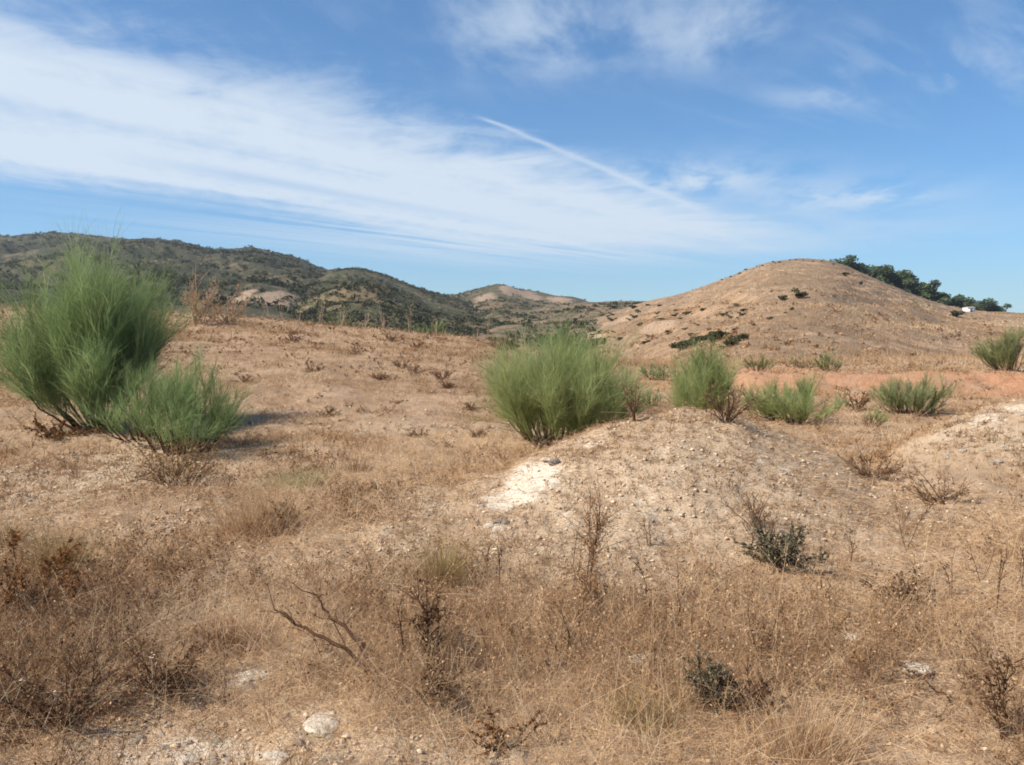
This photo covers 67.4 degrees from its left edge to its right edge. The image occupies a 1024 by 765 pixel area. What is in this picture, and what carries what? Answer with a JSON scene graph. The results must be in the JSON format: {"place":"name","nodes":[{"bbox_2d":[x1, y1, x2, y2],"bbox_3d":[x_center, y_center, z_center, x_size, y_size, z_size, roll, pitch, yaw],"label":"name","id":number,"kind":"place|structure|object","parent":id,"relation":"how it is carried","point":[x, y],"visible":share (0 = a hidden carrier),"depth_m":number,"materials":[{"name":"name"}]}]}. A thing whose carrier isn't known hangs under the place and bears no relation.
{"place":"outdoors","nodes":[
{"label":"outdoors","id":0,"kind":"place"},
{"bbox_2d":[0,232,327,320],"bbox_3d":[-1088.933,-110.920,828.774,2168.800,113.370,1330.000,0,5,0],"label":"hill","id":1,"kind":"structure","parent":0,"point":[272,293],"depth_m":464.68,"materials":[{"name":"green plant"}]},
{"bbox_2d":[0,230,331,313],"bbox_3d":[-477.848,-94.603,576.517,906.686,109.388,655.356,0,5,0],"label":"scrub","id":2,"kind":"object","parent":1,"relation":"on","point":[292,287],"visible":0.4,"depth_m":401.98,"materials":[{"name":"green plant"}]},
{"bbox_2d":[294,268,499,334],"bbox_3d":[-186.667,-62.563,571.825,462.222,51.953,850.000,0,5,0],"label":"hill","id":3,"kind":"structure","parent":0,"point":[329,274],"depth_m":276.33,"materials":[{"name":"green plant"}]},
{"bbox_2d":[285,266,503,336],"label":"scrub","id":4,"kind":"object","parent":3,"relation":"on","point":[419,319],"visible":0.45,"depth_m":267.04,"materials":[{"name":"green plant"}]},
{"bbox_2d":[0,307,1023,764],"bbox_3d":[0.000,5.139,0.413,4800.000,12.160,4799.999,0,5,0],"label":"ground","id":5,"kind":"structure","parent":0,"point":[344,393],"depth_m":5.91,"materials":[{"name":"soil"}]},
{"bbox_2d":[0,510,41,547],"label":"grass tuft","id":6,"kind":"object","parent":5,"relation":"on","point":[15,531],"visible":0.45,"depth_m":5.42,"materials":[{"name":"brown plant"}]},
{"bbox_2d":[0,526,98,620],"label":"dry bush","id":7,"kind":"object","parent":5,"relation":"on","point":[16,538],"visible":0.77,"depth_m":4.17,"materials":[{"name":"brown plant"}]},
{"bbox_2d":[21,411,104,441],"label":"dry weed","id":8,"kind":"object","parent":5,"relation":"on","point":[46,432],"visible":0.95,"depth_m":9.88,"materials":[{"name":"brown plant"}]},
{"bbox_2d":[0,503,127,578],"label":"grass tuft","id":9,"kind":"object","parent":5,"relation":"on","point":[59,545],"visible":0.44,"depth_m":4.89,"materials":[{"name":"brown plant"}]},
{"bbox_2d":[0,626,179,752],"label":"dry bush","id":10,"kind":"object","parent":5,"relation":"on","point":[30,696],"visible":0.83,"depth_m":3.07,"materials":[{"name":"brown plant"}]},
{"bbox_2d":[0,201,219,432],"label":"broom bush","id":11,"kind":"object","parent":5,"relation":"on","point":[87,342],"visible":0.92,"depth_m":10.45,"materials":[{"name":"green plant"}]},
{"bbox_2d":[61,353,220,441],"bbox_3d":[-4.691,0.153,9.886,1.864,1.183,1.866,-4,6,-43],"label":"broom bush","id":12,"kind":"object","parent":5,"relation":"on","point":[109,423],"visible":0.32,"depth_m":9.82,"materials":[{"name":"green plant"}]},
{"bbox_2d":[111,632,231,711],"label":"dry bush","id":13,"kind":"object","parent":5,"relation":"on","point":[171,684],"visible":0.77,"depth_m":3.25,"materials":[{"name":"brown plant"}]},
{"bbox_2d":[117,426,228,495],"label":"dry bush","id":14,"kind":"object","parent":5,"relation":"on","point":[180,467],"visible":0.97,"depth_m":7.30,"materials":[{"name":"brown plant"}]},
{"bbox_2d":[102,336,267,456],"bbox_3d":[-3.878,0.117,9.218,1.923,1.489,2.295,0,5,0],"label":"broom bush","id":15,"kind":"object","parent":5,"relation":"on","point":[184,416],"visible":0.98,"depth_m":9.16,"materials":[{"name":"green plant"}]},
{"bbox_2d":[175,753,199,764],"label":"stone","id":16,"kind":"object","parent":5,"relation":"on","point":[186,758],"visible":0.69,"depth_m":2.79,"materials":[{"name":"stone"}]},
{"bbox_2d":[177,277,245,323],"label":"dry stalk","id":17,"kind":"object","parent":5,"relation":"on","point":[192,298],"visible":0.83,"depth_m":29.77,"materials":[{"name":"plant"}]},
{"bbox_2d":[148,601,288,667],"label":"grass tuft","id":18,"kind":"object","parent":5,"relation":"on","point":[229,639],"visible":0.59,"depth_m":3.75,"materials":[{"name":"brown plant"}]},
{"bbox_2d":[191,291,258,324],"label":"dry weed","id":19,"kind":"object","parent":5,"relation":"on","point":[230,315],"visible":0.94,"depth_m":29.62,"materials":[{"name":"plant"}]},
{"bbox_2d":[224,668,269,689],"bbox_3d":[-1.186,1.335,3.447,0.220,0.052,0.159,-4,6,-43],"label":"stone","id":20,"kind":"object","parent":5,"relation":"on","point":[247,679],"visible":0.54,"depth_m":3.42,"materials":[{"name":"stone"}]},
{"bbox_2d":[172,463,355,545],"bbox_3d":[-1.834,0.856,5.698,1.290,0.617,1.214,-3,5,-29],"label":"grass tuft","id":21,"kind":"object","parent":5,"relation":"on","point":[266,505],"visible":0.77,"depth_m":5.73,"materials":[{"name":"plant"}]},
{"bbox_2d":[251,750,287,764],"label":"stone","id":22,"kind":"object","parent":5,"relation":"on","point":[273,755],"visible":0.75,"depth_m":2.79,"materials":[{"name":"stone"}]},
{"bbox_2d":[255,495,313,531],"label":"dry bush","id":23,"kind":"object","parent":5,"relation":"on","point":[282,517],"visible":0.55,"depth_m":5.89,"materials":[{"name":"brown plant"}]},
{"bbox_2d":[244,455,337,488],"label":"grass tuft","id":24,"kind":"object","parent":5,"relation":"on","point":[289,479],"visible":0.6,"depth_m":7.30,"materials":[{"name":"brown plant"}]},
{"bbox_2d":[259,583,378,677],"bbox_3d":[-0.911,1.144,3.505,0.703,0.329,0.109,3,5,29],"label":"dead branch","id":25,"kind":"object","parent":5,"relation":"on","point":[291,620],"visible":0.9,"depth_m":3.51,"materials":[{"name":"brown wood"}]},
{"bbox_2d":[302,711,339,737],"bbox_3d":[-0.755,1.360,3.036,0.167,0.064,0.183,-2,5,-28],"label":"stone","id":26,"kind":"object","parent":5,"relation":"on","point":[319,723],"visible":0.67,"depth_m":3.00,"materials":[{"name":"stone"}]},
{"bbox_2d":[292,582,380,675],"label":"dead branch","id":27,"kind":"object","parent":5,"relation":"on","point":[343,624],"visible":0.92,"depth_m":3.63,"materials":[{"name":"brown wood"}]},
{"bbox_2d":[321,314,377,327],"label":"broom bush","id":28,"kind":"object","parent":5,"relation":"on","point":[339,321],"visible":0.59,"depth_m":41.26,"materials":[{"name":"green plant"}]},
{"bbox_2d":[337,445,383,472],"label":"grass tuft","id":29,"kind":"object","parent":5,"relation":"on","point":[355,465],"visible":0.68,"depth_m":7.94,"materials":[{"name":"beige plant"}]},
{"bbox_2d":[379,600,418,670],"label":"dead stalk","id":30,"kind":"object","parent":5,"relation":"on","point":[400,625],"visible":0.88,"depth_m":3.46,"materials":[{"name":"brown plant"}]},
{"bbox_2d":[392,359,418,368],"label":"dead clump","id":31,"kind":"object","parent":5,"relation":"on","point":[398,365],"visible":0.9,"depth_m":20.09,"materials":[{"name":"brown plant"}]},
{"bbox_2d":[403,321,448,334],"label":"broom bush","id":32,"kind":"object","parent":5,"relation":"on","point":[429,330],"visible":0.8,"depth_m":45.89,"materials":[{"name":"green plant"}]},
{"bbox_2d":[396,560,455,670],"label":"dead stalk","id":33,"kind":"object","parent":5,"relation":"on","point":[427,618],"visible":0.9,"depth_m":3.48,"materials":[{"name":"brown plant"}]},
{"bbox_2d":[430,363,455,379],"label":"dead clump","id":34,"kind":"object","parent":5,"relation":"on","point":[447,374],"visible":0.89,"depth_m":18.42,"materials":[{"name":"brown plant"}]},
{"bbox_2d":[372,508,522,589],"bbox_3d":[-0.414,0.965,4.581,0.758,0.549,0.760,3,6,35],"label":"grass tuft","id":35,"kind":"object","parent":5,"relation":"on","point":[439,563],"visible":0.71,"depth_m":4.59,"materials":[{"name":"beige plant"}]},
{"bbox_2d":[414,649,486,714],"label":"dry weed","id":36,"kind":"object","parent":5,"relation":"on","point":[444,686],"visible":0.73,"depth_m":3.19,"materials":[{"name":"brown plant"}]},
{"bbox_2d":[480,333,521,349],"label":"dead clump","id":37,"kind":"object","parent":5,"relation":"on","point":[506,341],"visible":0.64,"depth_m":30.73,"materials":[{"name":"brown plant"}]},
{"bbox_2d":[494,540,511,581],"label":"dead stalk","id":38,"kind":"object","parent":5,"relation":"on","point":[498,561],"visible":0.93,"depth_m":4.57,"materials":[{"name":"brown plant"}]},
{"bbox_2d":[468,703,546,762],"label":"dry weed","id":39,"kind":"object","parent":5,"relation":"on","point":[494,735],"visible":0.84,"depth_m":2.87,"materials":[{"name":"brown plant"}]},
{"bbox_2d":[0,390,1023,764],"bbox_3d":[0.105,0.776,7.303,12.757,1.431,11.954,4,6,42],"label":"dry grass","id":40,"kind":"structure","parent":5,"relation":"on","point":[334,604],"depth_m":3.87,"materials":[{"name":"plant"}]},
{"bbox_2d":[0,298,1023,458],"bbox_3d":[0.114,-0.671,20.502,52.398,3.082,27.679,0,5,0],"label":"dry grass","id":41,"kind":"structure","parent":5,"relation":"on","point":[408,350],"depth_m":18.45,"materials":[{"name":"plant"}]},
{"bbox_2d":[0,308,1023,459],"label":"dead weeds","id":42,"kind":"object","parent":5,"relation":"on","point":[472,357],"visible":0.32,"depth_m":18.23,"materials":[{"name":"brown plant"}]},
{"bbox_2d":[0,400,1023,764],"bbox_3d":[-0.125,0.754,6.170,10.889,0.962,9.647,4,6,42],"label":"dead weeds","id":43,"kind":"object","parent":5,"relation":"on","point":[710,634],"visible":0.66,"depth_m":3.77,"materials":[{"name":"beige plant"}]},
{"bbox_2d":[0,395,1023,721],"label":"stubble","id":44,"kind":"object","parent":5,"relation":"on","point":[64,465],"visible":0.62,"depth_m":6.33,"materials":[{"name":"beige plant"}]},
{"bbox_2d":[513,310,611,373],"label":"broom bush","id":45,"kind":"object","parent":5,"relation":"on","point":[570,337],"visible":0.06,"depth_m":14.92,"materials":[{"name":"green plant"}]},
{"bbox_2d":[462,295,679,446],"bbox_3d":[0.730,-0.070,10.142,3.058,2.230,2.782,0,5,0],"label":"broom bush","id":46,"kind":"object","parent":5,"relation":"on","point":[561,394],"visible":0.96,"depth_m":9.94,"materials":[{"name":"green plant"}]},
{"bbox_2d":[557,589,585,646],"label":"dead stalk","id":47,"kind":"object","parent":5,"relation":"on","point":[584,598],"visible":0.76,"depth_m":3.69,"materials":[{"name":"brown plant"}]},
{"bbox_2d":[541,567,612,616],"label":"dry weed","id":48,"kind":"object","parent":5,"relation":"on","point":[586,594],"visible":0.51,"depth_m":4.28,"materials":[{"name":"brown plant"}]},
{"bbox_2d":[569,522,602,576],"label":"dead stalk","id":49,"kind":"object","parent":5,"relation":"on","point":[579,549],"visible":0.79,"depth_m":4.70,"materials":[{"name":"brown plant"}]},
{"bbox_2d":[548,471,633,597],"bbox_3d":[0.461,0.888,4.232,0.478,0.864,0.493,-2,5,-25],"label":"dry stalk","id":50,"kind":"object","parent":5,"relation":"on","point":[593,549],"visible":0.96,"depth_m":4.26,"materials":[{"name":"brown plant"}]},
{"bbox_2d":[617,383,644,421],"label":"dead bush","id":51,"kind":"object","parent":5,"relation":"on","point":[631,405],"visible":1,"depth_m":7.35,"materials":[{"name":"brown plant"}]},
{"bbox_2d":[579,665,726,741],"bbox_3d":[0.567,1.276,3.013,0.477,0.238,0.533,-3,5,-32],"label":"grass tuft","id":52,"kind":"object","parent":5,"relation":"on","point":[630,707],"visible":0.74,"depth_m":3.05,"materials":[{"name":"beige plant"}]},
{"bbox_2d":[639,363,674,380],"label":"broom bush","id":53,"kind":"object","parent":5,"relation":"on","point":[655,376],"visible":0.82,"depth_m":27.05,"materials":[{"name":"green plant"}]},
{"bbox_2d":[646,322,764,412],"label":"broom bush","id":54,"kind":"object","parent":5,"relation":"on","point":[691,385],"visible":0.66,"depth_m":11.74,"materials":[{"name":"green plant"}]},
{"bbox_2d":[678,643,739,708],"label":"dark shrub","id":55,"kind":"object","parent":5,"relation":"on","point":[711,669],"visible":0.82,"depth_m":3.19,"materials":[{"name":"green plant"}]},
{"bbox_2d":[693,372,776,423],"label":"dead bush","id":56,"kind":"object","parent":5,"relation":"on","point":[722,411],"visible":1,"depth_m":7.15,"materials":[{"name":"brown plant"}]},
{"bbox_2d":[718,483,777,527],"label":"dry bush","id":57,"kind":"object","parent":5,"relation":"on","point":[756,513],"visible":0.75,"depth_m":5.53,"materials":[{"name":"brown plant"}]},
{"bbox_2d":[716,659,790,711],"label":"dry bush","id":58,"kind":"object","parent":5,"relation":"on","point":[761,694],"visible":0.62,"depth_m":3.19,"materials":[{"name":"brown plant"}]},
{"bbox_2d":[742,617,769,666],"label":"dead stalk","id":59,"kind":"object","parent":5,"relation":"on","point":[755,641],"visible":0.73,"depth_m":3.52,"materials":[{"name":"brown plant"}]},
{"bbox_2d":[745,586,767,656],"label":"dead stalk","id":60,"kind":"object","parent":5,"relation":"on","point":[753,622],"visible":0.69,"depth_m":3.63,"materials":[{"name":"brown plant"}]},
{"bbox_2d":[739,351,776,370],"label":"broom bush","id":61,"kind":"object","parent":5,"relation":"on","point":[759,365],"visible":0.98,"depth_m":26.55,"materials":[{"name":"green plant"}]},
{"bbox_2d":[764,504,792,556],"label":"dead stalk","id":62,"kind":"object","parent":5,"relation":"on","point":[775,525],"visible":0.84,"depth_m":4.93,"materials":[{"name":"brown plant"}]},
{"bbox_2d":[732,515,832,570],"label":"dark shrub","id":63,"kind":"object","parent":5,"relation":"on","point":[773,552],"visible":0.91,"depth_m":4.89,"materials":[{"name":"green plant"}]},
{"bbox_2d":[735,364,852,423],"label":"broom bush","id":64,"kind":"object","parent":5,"relation":"on","point":[772,410],"visible":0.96,"depth_m":14.21,"materials":[{"name":"green plant"}]},
{"bbox_2d":[689,662,910,764],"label":"grass tuft","id":65,"kind":"object","parent":5,"relation":"on","point":[810,736],"visible":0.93,"depth_m":2.88,"materials":[{"name":"plant"}]},
{"bbox_2d":[789,351,819,367],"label":"broom bush","id":66,"kind":"object","parent":5,"relation":"on","point":[797,362],"visible":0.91,"depth_m":28.03,"materials":[{"name":"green plant"}]},
{"bbox_2d":[814,350,843,370],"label":"broom bush","id":67,"kind":"object","parent":5,"relation":"on","point":[820,365],"visible":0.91,"depth_m":26.45,"materials":[{"name":"green plant"}]},
{"bbox_2d":[839,388,873,410],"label":"dry bush","id":68,"kind":"object","parent":5,"relation":"on","point":[861,401],"visible":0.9,"depth_m":17.03,"materials":[{"name":"brown plant"}]},
{"bbox_2d":[835,448,904,480],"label":"dry bush","id":69,"kind":"object","parent":5,"relation":"on","point":[881,474],"visible":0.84,"depth_m":7.43,"materials":[{"name":"brown plant"}]},
{"bbox_2d":[862,406,891,426],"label":"broom bush","id":70,"kind":"object","parent":5,"relation":"on","point":[875,416],"visible":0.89,"depth_m":13.62,"materials":[{"name":"green plant"}]},
{"bbox_2d":[859,566,936,605],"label":"dry bush","id":71,"kind":"object","parent":5,"relation":"on","point":[870,585],"visible":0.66,"depth_m":4.43,"materials":[{"name":"brown plant"}]},
{"bbox_2d":[864,363,964,414],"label":"broom bush","id":72,"kind":"object","parent":5,"relation":"on","point":[891,397],"visible":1,"depth_m":16.04,"materials":[{"name":"green plant"}]},
{"bbox_2d":[902,662,932,676],"bbox_3d":[1.825,1.298,3.459,0.125,0.057,0.109,2,5,26],"label":"stone","id":73,"kind":"object","parent":5,"relation":"on","point":[919,670],"visible":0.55,"depth_m":3.43,"materials":[{"name":"stone"}]},
{"bbox_2d":[890,482,946,547],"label":"dead stalk","id":74,"kind":"object","parent":5,"relation":"on","point":[919,517],"visible":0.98,"depth_m":5.43,"materials":[{"name":"brown plant"}]},
{"bbox_2d":[889,642,952,704],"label":"dead branch","id":75,"kind":"object","parent":5,"relation":"on","point":[926,681],"visible":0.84,"depth_m":3.25,"materials":[{"name":"brown wood"}]},
{"bbox_2d":[902,464,979,504],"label":"dry bush","id":76,"kind":"object","parent":5,"relation":"on","point":[959,493],"visible":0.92,"depth_m":6.74,"materials":[{"name":"brown plant"}]},
{"bbox_2d":[932,549,957,596],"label":"dead stalk","id":77,"kind":"object","parent":5,"relation":"on","point":[946,565],"visible":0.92,"depth_m":4.49,"materials":[{"name":"brown plant"}]},
{"bbox_2d":[963,540,1005,580],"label":"dead stalk","id":78,"kind":"object","parent":5,"relation":"on","point":[985,562],"visible":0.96,"depth_m":4.81,"materials":[{"name":"brown plant"}]},
{"bbox_2d":[962,641,1023,739],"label":"dry bush","id":79,"kind":"object","parent":5,"relation":"on","point":[1001,695],"visible":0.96,"depth_m":2.95,"materials":[{"name":"brown plant"}]},
{"bbox_2d":[965,323,1023,371],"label":"broom bush","id":80,"kind":"object","parent":5,"relation":"on","point":[1004,354],"visible":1,"depth_m":25.35,"materials":[{"name":"green plant"}]},
{"bbox_2d":[991,547,1015,610],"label":"dead stalk","id":81,"kind":"object","parent":5,"relation":"on","point":[1001,562],"visible":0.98,"depth_m":4.23,"materials":[{"name":"brown plant"}]},
{"bbox_2d":[0,385,1023,764],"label":"gravel","id":82,"kind":"structure","parent":0,"point":[306,715],"depth_m":5.67,"materials":[{"name":"beige gravel"}]},
{"bbox_2d":[0,0,1023,312],"label":"sky","id":83,"kind":"structure","parent":0,"point":[589,150],"materials":[{"name":"blue"}]},
{"bbox_2d":[447,284,587,319],"bbox_3d":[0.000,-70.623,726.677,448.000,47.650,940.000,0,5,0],"label":"hill","id":84,"kind":"structure","parent":0,"point":[493,292],"depth_m":638.77,"materials":[{"name":"beige soil"}]},
{"bbox_2d":[446,284,584,318],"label":"scrub","id":85,"kind":"object","parent":84,"relation":"on","point":[503,312],"visible":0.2,"depth_m":509.51,"materials":[{"name":"green plant"}]},
{"bbox_2d":[470,301,646,349],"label":"hill","id":86,"kind":"structure","parent":0,"point":[512,328],"depth_m":310.72,"materials":[{"name":"beige soil"}]},
{"bbox_2d":[460,300,642,349],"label":"scrub","id":87,"kind":"object","parent":86,"relation":"on","point":[576,321],"visible":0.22,"depth_m":229.27,"materials":[{"name":"green plant"}]},
{"bbox_2d":[587,258,1023,370],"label":"hill","id":88,"kind":"structure","parent":0,"point":[828,298],"depth_m":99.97,"materials":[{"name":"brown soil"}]},
{"bbox_2d":[669,339,696,349],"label":"shrub","id":89,"kind":"object","parent":88,"relation":"on","point":[678,344],"visible":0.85,"depth_m":65.98,"materials":[{"name":"green plant"}]},
{"bbox_2d":[701,330,728,341],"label":"shrub","id":90,"kind":"object","parent":88,"relation":"on","point":[720,333],"visible":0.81,"depth_m":63.60,"materials":[{"name":"green plant"}]},
{"bbox_2d":[718,335,739,347],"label":"shrub","id":91,"kind":"object","parent":88,"relation":"on","point":[732,340],"visible":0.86,"depth_m":56.87,"materials":[{"name":"green plant"}]},
{"bbox_2d":[600,258,1023,361],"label":"scrub","id":92,"kind":"object","parent":88,"relation":"on","point":[819,333],"visible":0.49,"depth_m":83.62,"materials":[{"name":"brown plant"}]},
{"bbox_2d":[841,255,858,267],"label":"tree","id":93,"kind":"object","parent":88,"relation":"on","point":[850,259],"visible":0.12,"depth_m":293.62,"materials":[{"name":"green plant"}]},
{"bbox_2d":[856,265,875,277],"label":"tree","id":94,"kind":"object","parent":88,"relation":"on","point":[865,268],"visible":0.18,"depth_m":296.29,"materials":[{"name":"green plant"}]},
{"bbox_2d":[863,264,895,286],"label":"tree","id":95,"kind":"object","parent":88,"relation":"on","point":[882,271],"visible":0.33,"depth_m":295.19,"materials":[{"name":"green plant"}]},
{"bbox_2d":[892,269,919,293],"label":"tree","id":96,"kind":"object","parent":88,"relation":"on","point":[909,280],"visible":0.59,"depth_m":296.44,"materials":[{"name":"green plant"}]},
{"bbox_2d":[913,279,941,299],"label":"tree","id":97,"kind":"object","parent":88,"relation":"on","point":[918,285],"visible":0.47,"depth_m":295.84,"materials":[{"name":"green plant"}]},
{"bbox_2d":[917,283,938,301],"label":"tree","id":98,"kind":"object","parent":88,"relation":"on","point":[924,294],"visible":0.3,"depth_m":295.52,"materials":[{"name":"green plant"}]},
{"bbox_2d":[927,291,951,304],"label":"tree","id":99,"kind":"object","parent":88,"relation":"on","point":[943,299],"visible":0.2,"depth_m":295.30,"materials":[{"name":"green plant"}]},
{"bbox_2d":[950,294,963,307],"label":"tree","id":100,"kind":"object","parent":88,"relation":"on","point":[956,300],"visible":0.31,"depth_m":298.52,"materials":[{"name":"green plant"}]},
{"bbox_2d":[972,298,997,310],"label":"tree","id":101,"kind":"object","parent":88,"relation":"on","point":[983,303],"visible":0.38,"depth_m":297.90,"materials":[{"name":"green plant"}]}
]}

